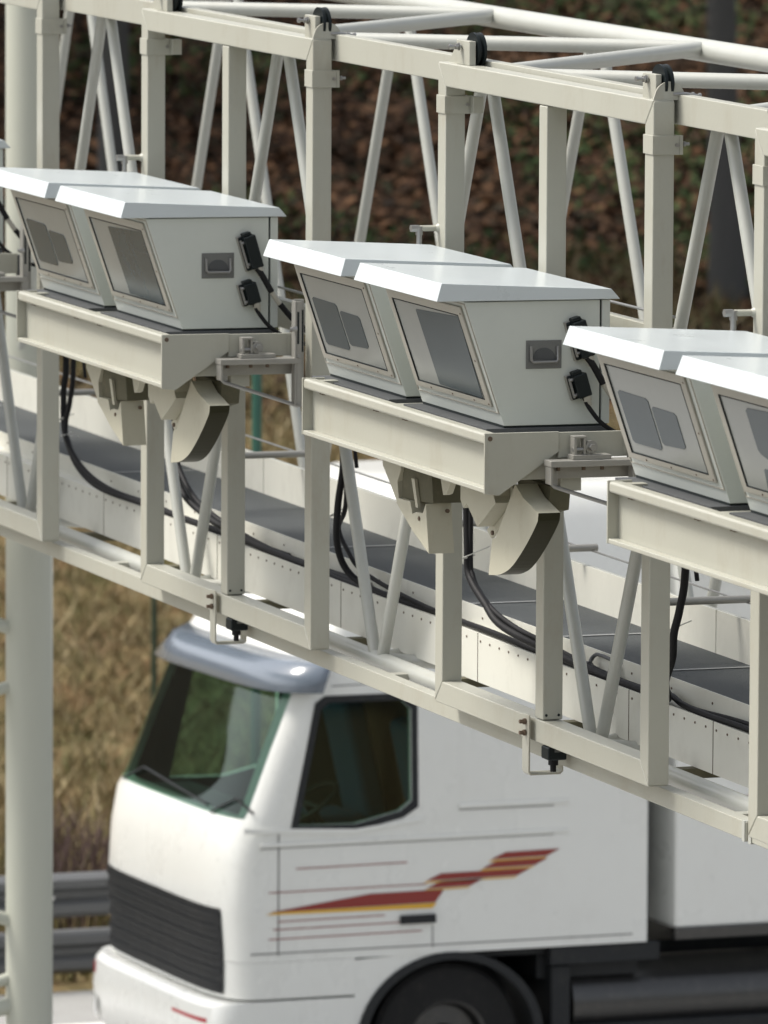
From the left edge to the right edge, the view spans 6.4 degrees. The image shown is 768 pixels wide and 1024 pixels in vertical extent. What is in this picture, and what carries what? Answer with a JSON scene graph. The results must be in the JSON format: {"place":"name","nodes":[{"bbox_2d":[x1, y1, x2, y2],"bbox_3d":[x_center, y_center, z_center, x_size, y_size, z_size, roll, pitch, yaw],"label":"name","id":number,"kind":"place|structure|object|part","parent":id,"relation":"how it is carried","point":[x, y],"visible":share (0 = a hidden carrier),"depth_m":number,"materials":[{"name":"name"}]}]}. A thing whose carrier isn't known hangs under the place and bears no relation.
{"place":"outdoors","nodes":[
{"label":"outdoors","id":0,"kind":"place"},
{"bbox_2d":[0,990,101,1023],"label":"road","id":1,"kind":"structure","parent":0,"point":[72,1007],"depth_m":47.32,"materials":[{"name":"grey asphalt"}]},
{"bbox_2d":[0,0,767,1023],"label":"sign gantry","id":2,"kind":"object","parent":1,"relation":"on","point":[26,688],"visible":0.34,"depth_m":34.07,"materials":[{"name":"metal"}]},
{"bbox_2d":[0,201,19,238],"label":"power cable","id":3,"kind":"object","parent":2,"relation":"attached to","point":[6,217],"visible":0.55,"depth_m":34.72,"materials":[{"name":"black rubber"}]},
{"bbox_2d":[0,369,749,787],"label":"walkway","id":4,"kind":"structure","parent":2,"relation":"attached to","point":[712,667],"depth_m":31.72,"materials":[{"name":"metal"}]},
{"bbox_2d":[59,356,290,554],"bbox_3d":[-1.044,-0.534,34.077,0.098,1.272,2.875,-2,6,-25],"label":"cable bundle","id":5,"kind":"object","parent":4,"relation":"on","point":[91,479],"visible":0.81,"depth_m":35.20,"materials":[{"name":"black rubber"}]},
{"bbox_2d":[164,420,352,581],"bbox_3d":[-0.581,-0.370,32.897,0.101,1.251,2.326,-2,6,-26],"label":"cable bundle","id":6,"kind":"object","parent":4,"relation":"on","point":[193,502],"visible":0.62,"depth_m":33.30,"materials":[{"name":"black rubber"}]},
{"bbox_2d":[8,355,750,605],"bbox_3d":[0.118,-0.037,32.435,0.440,1.158,28.503,-2,6,-22],"label":"safety wire","id":7,"kind":"object","parent":4,"relation":"attached to","point":[573,547],"visible":0.4,"depth_m":30.93,"materials":[{"name":"metal"}]},
{"bbox_2d":[293,457,499,638],"bbox_3d":[0.004,-0.136,31.360,0.223,1.225,3.001,-2,6,-22],"label":"cable bundle","id":8,"kind":"object","parent":4,"relation":"on","point":[339,540],"visible":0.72,"depth_m":31.70,"materials":[{"name":"black rubber"}]},
{"bbox_2d":[462,508,640,692],"bbox_3d":[0.681,0.099,29.760,0.166,1.181,2.301,-2,6,-23],"label":"cable bundle","id":9,"kind":"object","parent":4,"relation":"hanging from","point":[524,639],"visible":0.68,"depth_m":30.17,"materials":[{"name":"black rubber"}]},
{"bbox_2d":[586,653,610,671],"bbox_3d":[0.937,0.666,29.350,0.069,0.114,0.951,-2,6,-21],"label":"cable coil","id":10,"kind":"object","parent":4,"relation":"on","point":[592,657],"visible":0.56,"depth_m":29.44,"materials":[{"name":"black rubber"}]},
{"bbox_2d":[669,567,748,732],"bbox_3d":[1.446,0.377,27.795,0.231,1.162,2.053,-2,6,-22],"label":"cable bundle","id":11,"kind":"object","parent":4,"relation":"hanging from","point":[738,723],"visible":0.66,"depth_m":28.21,"materials":[{"name":"black rubber"}]},
{"bbox_2d":[0,525,767,848],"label":"guide rail","id":12,"kind":"object","parent":2,"relation":"attached to","point":[400,685],"visible":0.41,"depth_m":30.63,"materials":[{"name":"grey metal"}]},
{"bbox_2d":[59,0,767,138],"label":"guide rail","id":13,"kind":"object","parent":2,"relation":"attached to","point":[724,116],"visible":0.44,"depth_m":30.14,"materials":[{"name":"white metal"}]},
{"bbox_2d":[0,0,72,541],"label":"hanging frame","id":14,"kind":"object","parent":13,"relation":"attached to","point":[42,524],"visible":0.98,"depth_m":34.62,"materials":[{"name":"beige paint"}]},
{"bbox_2d":[0,253,19,274],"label":"carrier console","id":15,"kind":"object","parent":14,"relation":"attached to","point":[9,263],"visible":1,"depth_m":34.66,"materials":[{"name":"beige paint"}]},
{"bbox_2d":[0,139,9,252],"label":"camera housing","id":16,"kind":"object","parent":15,"relation":"on","point":[3,144],"visible":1,"depth_m":34.93,"materials":[{"name":"white plastic"}]},
{"bbox_2d":[0,149,2,247],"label":"rear door","id":17,"kind":"structure","parent":16,"relation":"in","point":[1,150],"depth_m":34.93,"materials":[{"name":"white metal"}]},
{"bbox_2d":[0,241,86,377],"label":"power cable","id":18,"kind":"object","parent":15,"relation":"attached to","point":[4,248],"visible":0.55,"depth_m":34.77,"materials":[{"name":"black rubber"}]},
{"bbox_2d":[0,224,30,317],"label":"mounting bracket","id":19,"kind":"object","parent":14,"relation":"attached to","point":[21,281],"visible":0.55,"depth_m":34.53,"materials":[{"name":"metal"}]},
{"bbox_2d":[116,0,355,649],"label":"hanging frame","id":20,"kind":"object","parent":13,"relation":"attached to","point":[312,45],"visible":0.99,"depth_m":32.06,"materials":[{"name":"beige paint"}]},
{"bbox_2d":[226,617,247,640],"bbox_3d":[-0.687,0.549,32.233,0.087,0.110,0.085,-2,6,-21],"label":"detector lamp","id":21,"kind":"object","parent":20,"relation":"attached to","point":[235,627],"visible":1,"depth_m":32.20,"materials":[{"name":"black plastic"}]},
{"bbox_2d":[215,299,303,407],"bbox_3d":[-0.558,-0.711,31.035,0.415,0.489,0.119,-2,6,-21],"label":"mounting bracket","id":22,"kind":"object","parent":20,"relation":"attached to","point":[250,362],"visible":0.98,"depth_m":31.03,"materials":[{"name":"metal"}]},
{"bbox_2d":[16,290,291,389],"bbox_3d":[-1.058,-0.808,31.958,0.698,0.331,2.017,-2,6,-21],"label":"carrier console","id":23,"kind":"object","parent":22,"relation":"on","point":[161,360],"visible":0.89,"depth_m":31.43,"materials":[{"name":"beige paint"}]},
{"bbox_2d":[0,167,199,311],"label":"camera housing","id":24,"kind":"object","parent":23,"relation":"on","point":[64,252],"visible":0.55,"depth_m":32.42,"materials":[{"name":"white metal"}]},
{"bbox_2d":[10,189,94,288],"bbox_3d":[-1.565,-1.291,32.536,0.159,0.439,0.798,-2,6,-21],"label":"window frame","id":25,"kind":"structure","parent":24,"relation":"in","point":[48,202],"depth_m":32.43,"materials":[{"name":"grey metal"}]},
{"bbox_2d":[86,364,148,445],"bbox_3d":[-1.167,-0.532,32.155,0.206,0.422,0.807,-2,6,-21],"label":"scanner unit","id":26,"kind":"object","parent":23,"relation":"attached to","point":[118,397],"visible":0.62,"depth_m":32.06,"materials":[{"name":"paint"}]},
{"bbox_2d":[55,186,285,334],"bbox_3d":[-0.976,-1.158,31.610,0.809,0.646,0.943,-2,6,-21],"label":"camera housing","id":27,"kind":"object","parent":23,"relation":"on","point":[173,262],"visible":1,"depth_m":31.28,"materials":[{"name":"metal"}]},
{"bbox_2d":[84,209,172,311],"bbox_3d":[-1.173,-1.157,31.570,0.159,0.439,0.798,-2,6,-21],"label":"window frame","id":28,"kind":"structure","parent":27,"relation":"in","point":[124,222],"depth_m":31.46,"materials":[{"name":"grey metal"}]},
{"bbox_2d":[269,217,277,326],"bbox_3d":[-0.662,-1.146,31.757,0.036,0.538,0.875,-2,6,-22],"label":"rear door","id":29,"kind":"structure","parent":27,"relation":"in","point":[273,307],"depth_m":31.36,"materials":[{"name":"white metal"}]},
{"bbox_2d":[255,268,304,332],"bbox_3d":[-0.345,-0.704,31.351,0.491,0.827,0.076,-1,5,-11],"label":"power cable","id":30,"kind":"object","parent":27,"relation":"attached to","point":[273,294],"visible":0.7,"depth_m":31.30,"materials":[{"name":"black rubber"}]},
{"bbox_2d":[253,305,358,467],"bbox_3d":[-0.357,-0.576,31.375,0.500,0.763,0.027,-1,5,-13],"label":"power cable","id":31,"kind":"object","parent":27,"relation":"attached to","point":[274,330],"visible":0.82,"depth_m":31.31,"materials":[{"name":"black rubber"}]},
{"bbox_2d":[148,376,239,461],"bbox_3d":[-0.846,-0.422,31.351,0.199,0.406,0.813,-2,6,-21],"label":"scanner unit","id":32,"kind":"object","parent":23,"relation":"attached to","point":[197,411],"visible":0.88,"depth_m":31.16,"materials":[{"name":"paint"}]},
{"bbox_2d":[277,296,304,333],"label":"tie beam","id":33,"kind":"structure","parent":20,"relation":"attached to","point":[284,321],"depth_m":31.70,"materials":[{"name":"grey metal"}]},
{"bbox_2d":[278,286,303,294],"bbox_3d":[-0.419,-1.014,31.598,0.012,0.052,1.000,-2,6,-22],"label":"tie rod","id":34,"kind":"object","parent":20,"relation":"attached to","point":[288,289],"visible":0.31,"depth_m":31.61,"materials":[{"name":"metal"}]},
{"bbox_2d":[409,33,701,786],"bbox_3d":[0.711,-0.431,28.735,0.289,3.084,2.303,-2,6,-24],"label":"hanging frame","id":35,"kind":"object","parent":13,"relation":"attached to","point":[464,68],"visible":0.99,"depth_m":28.61,"materials":[{"name":"beige paint"}]},
{"bbox_2d":[541,745,566,771],"bbox_3d":[0.711,1.030,28.782,0.087,0.110,0.085,-2,6,-21],"label":"detector lamp","id":36,"kind":"object","parent":35,"relation":"attached to","point":[552,756],"visible":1,"depth_m":28.75,"materials":[{"name":"black plastic"}]},
{"bbox_2d":[544,435,635,505],"bbox_3d":[0.840,-0.230,27.585,0.415,0.489,0.119,-2,6,-21],"label":"mounting bracket","id":37,"kind":"object","parent":35,"relation":"attached to","point":[584,464],"visible":0.63,"depth_m":27.56,"materials":[{"name":"metal"}]},
{"bbox_2d":[302,377,627,494],"bbox_3d":[0.339,-0.327,28.508,0.698,0.331,2.017,-2,6,-21],"label":"carrier console","id":38,"kind":"object","parent":37,"relation":"on","point":[468,456],"visible":0.77,"depth_m":28.03,"materials":[{"name":"beige paint"}]},
{"bbox_2d":[263,239,511,402],"bbox_3d":[0.024,-0.813,29.142,0.809,0.646,0.908,-2,6,-21],"label":"camera housing","id":39,"kind":"object","parent":38,"relation":"on","point":[359,336],"visible":0.54,"depth_m":28.98,"materials":[{"name":"white metal"}]},
{"bbox_2d":[294,264,394,377],"bbox_3d":[-0.167,-0.810,29.086,0.159,0.439,0.798,-2,6,-21],"label":"window frame","id":40,"kind":"structure","parent":39,"relation":"in","point":[346,281],"depth_m":28.99,"materials":[{"name":"grey metal"}]},
{"bbox_2d":[383,460,461,553],"bbox_3d":[0.231,-0.051,28.705,0.206,0.422,0.807,-2,6,-21],"label":"scanner unit","id":41,"kind":"object","parent":38,"relation":"attached to","point":[424,501],"visible":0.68,"depth_m":28.62,"materials":[{"name":"paint"}]},
{"bbox_2d":[354,263,619,432],"bbox_3d":[0.421,-0.677,28.160,0.809,0.646,0.943,-2,6,-21],"label":"camera housing","id":42,"kind":"object","parent":38,"relation":"on","point":[486,349],"visible":0.92,"depth_m":27.84,"materials":[{"name":"white metal"}]},
{"bbox_2d":[386,289,492,406],"bbox_3d":[0.224,-0.675,28.120,0.159,0.439,0.798,-2,6,-21],"label":"window frame","id":43,"kind":"structure","parent":42,"relation":"in","point":[440,306],"depth_m":28.02,"materials":[{"name":"grey metal"}]},
{"bbox_2d":[585,357,610,399],"bbox_3d":[1.052,-0.223,27.901,0.491,0.827,0.076,-1,5,-11],"label":"power cable","id":44,"kind":"object","parent":42,"relation":"attached to","point":[596,371],"visible":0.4,"depth_m":27.83,"materials":[{"name":"black rubber"}]},
{"bbox_2d":[600,299,609,422],"bbox_3d":[0.735,-0.665,28.307,0.036,0.538,0.875,-2,6,-22],"label":"rear door","id":45,"kind":"structure","parent":42,"relation":"in","point":[605,303],"depth_m":27.91,"materials":[{"name":"white metal"}]},
{"bbox_2d":[582,398,699,580],"bbox_3d":[1.041,-0.095,27.925,0.500,0.763,0.027,-1,5,-13],"label":"power cable","id":46,"kind":"object","parent":42,"relation":"attached to","point":[605,426],"visible":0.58,"depth_m":27.85,"materials":[{"name":"black rubber"}]},
{"bbox_2d":[460,479,569,574],"bbox_3d":[0.552,0.059,27.901,0.199,0.406,0.813,-2,6,-21],"label":"scanner unit","id":47,"kind":"object","parent":38,"relation":"attached to","point":[521,519],"visible":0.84,"depth_m":27.72,"materials":[{"name":"paint"}]},
{"bbox_2d":[610,312,675,328],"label":"tie beam","id":48,"kind":"structure","parent":35,"relation":"attached to","point":[618,320],"depth_m":28.13,"materials":[{"name":"white metal"}]},
{"bbox_2d":[610,300,675,318],"bbox_3d":[0.980,-0.846,28.119,0.012,0.052,1.000,-2,6,-22],"label":"tie rod","id":49,"kind":"object","parent":35,"relation":"attached to","point":[628,305],"visible":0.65,"depth_m":28.07,"materials":[{"name":"metal"}]},
{"bbox_2d":[722,111,767,843],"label":"hanging frame","id":50,"kind":"object","parent":13,"relation":"hanging from","point":[758,764],"visible":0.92,"depth_m":26.78,"materials":[{"name":"beige paint"}]},
{"bbox_2d":[607,480,767,595],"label":"carrier console","id":51,"kind":"object","parent":50,"relation":"attached to","point":[725,546],"visible":0.9,"depth_m":25.74,"materials":[{"name":"beige paint"}]},
{"bbox_2d":[563,326,767,510],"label":"camera housing","id":52,"kind":"object","parent":51,"relation":"on","point":[672,429],"visible":0.77,"depth_m":26.03,"materials":[{"name":"white metal"}]},
{"bbox_2d":[597,354,717,482],"bbox_3d":[1.034,-0.360,26.123,0.159,0.439,0.798,-2,6,-21],"label":"window frame","id":53,"kind":"structure","parent":52,"relation":"in","point":[664,375],"depth_m":26.03,"materials":[{"name":"grey metal"}]},
{"bbox_2d":[676,355,767,525],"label":"camera housing","id":54,"kind":"object","parent":51,"relation":"on","point":[739,386],"visible":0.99,"depth_m":25.34,"materials":[{"name":"metal"}]},
{"bbox_2d":[711,384,767,497],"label":"window frame","id":55,"kind":"structure","parent":54,"relation":"in","point":[718,391],"depth_m":25.46,"materials":[{"name":"grey metal"}]},
{"bbox_2d":[92,460,767,1023],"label":"truck","id":56,"kind":"object","parent":1,"relation":"on","point":[344,850],"visible":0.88,"depth_m":43.77,"materials":[{"name":"metal"}]},
{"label":"side window frame","id":57,"kind":"part","parent":56,"relation":"part of","materials":[{"name":"black rubber"}]},
{"bbox_2d":[611,456,767,939],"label":"semi trailer","id":58,"kind":"object","parent":1,"relation":"on","point":[704,881],"visible":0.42,"depth_m":44.28,"materials":[{"name":"metal"}]},
{"bbox_2d":[0,0,767,994],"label":"ground","id":59,"kind":"structure","parent":0,"point":[80,984],"depth_m":81.27,"materials":[{"name":"brown soil"}]},
{"bbox_2d":[0,817,109,929],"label":"bare shrub","id":60,"kind":"object","parent":59,"relation":"on","point":[81,918],"visible":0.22,"depth_m":50.10,"materials":[{"name":"brown plant"}]},
{"bbox_2d":[0,871,110,974],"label":"guardrail","id":61,"kind":"object","parent":59,"relation":"on","point":[75,894],"visible":0.04,"depth_m":48.08,"materials":[{"name":"metal"}]},
{"bbox_2d":[0,780,118,986],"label":"tall weeds","id":62,"kind":"object","parent":59,"relation":"on","point":[73,977],"visible":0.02,"depth_m":51.40,"materials":[{"name":"brown plant"}]},
{"bbox_2d":[53,800,109,917],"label":"bare shrub","id":63,"kind":"object","parent":59,"relation":"on","point":[104,844],"visible":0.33,"depth_m":51.45,"materials":[{"name":"brown plant"}]},
{"bbox_2d":[53,797,109,872],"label":"bare shrub","id":64,"kind":"object","parent":59,"relation":"on","point":[56,830],"visible":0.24,"depth_m":52.33,"materials":[{"name":"brown plant"}]},
{"bbox_2d":[97,20,128,171],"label":"pine tree","id":65,"kind":"object","parent":59,"relation":"on","point":[123,29],"visible":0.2,"depth_m":77.32,"materials":[{"name":"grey plant"}]},
{"bbox_2d":[5,546,269,736],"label":"wire fence","id":66,"kind":"object","parent":59,"relation":"on","point":[154,643],"visible":0.14,"depth_m":59.45,"materials":[{"name":"grey metal"}]},
{"bbox_2d":[251,374,261,765],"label":"green pole","id":67,"kind":"object","parent":59,"relation":"on","point":[256,693],"depth_m":48.98,"materials":[{"name":"metal"}]},
{"bbox_2d":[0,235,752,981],"bbox_3d":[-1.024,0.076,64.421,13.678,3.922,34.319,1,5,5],"label":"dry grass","id":68,"kind":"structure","parent":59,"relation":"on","point":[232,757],"depth_m":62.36,"materials":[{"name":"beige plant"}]},
{"bbox_2d":[0,0,767,421],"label":"leaf litter","id":69,"kind":"object","parent":59,"relation":"on","point":[174,150],"visible":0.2,"depth_m":83.26,"materials":[{"name":"brown plant"}]},
{"bbox_2d":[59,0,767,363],"bbox_3d":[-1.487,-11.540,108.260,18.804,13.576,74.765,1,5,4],"label":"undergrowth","id":70,"kind":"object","parent":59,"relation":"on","point":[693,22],"visible":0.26,"depth_m":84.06,"materials":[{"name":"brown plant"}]},
{"bbox_2d":[707,0,749,303],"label":"pine tree","id":71,"kind":"object","parent":59,"relation":"on","point":[726,265],"visible":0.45,"depth_m":77.77,"materials":[{"name":"grey plant"}]}
]}

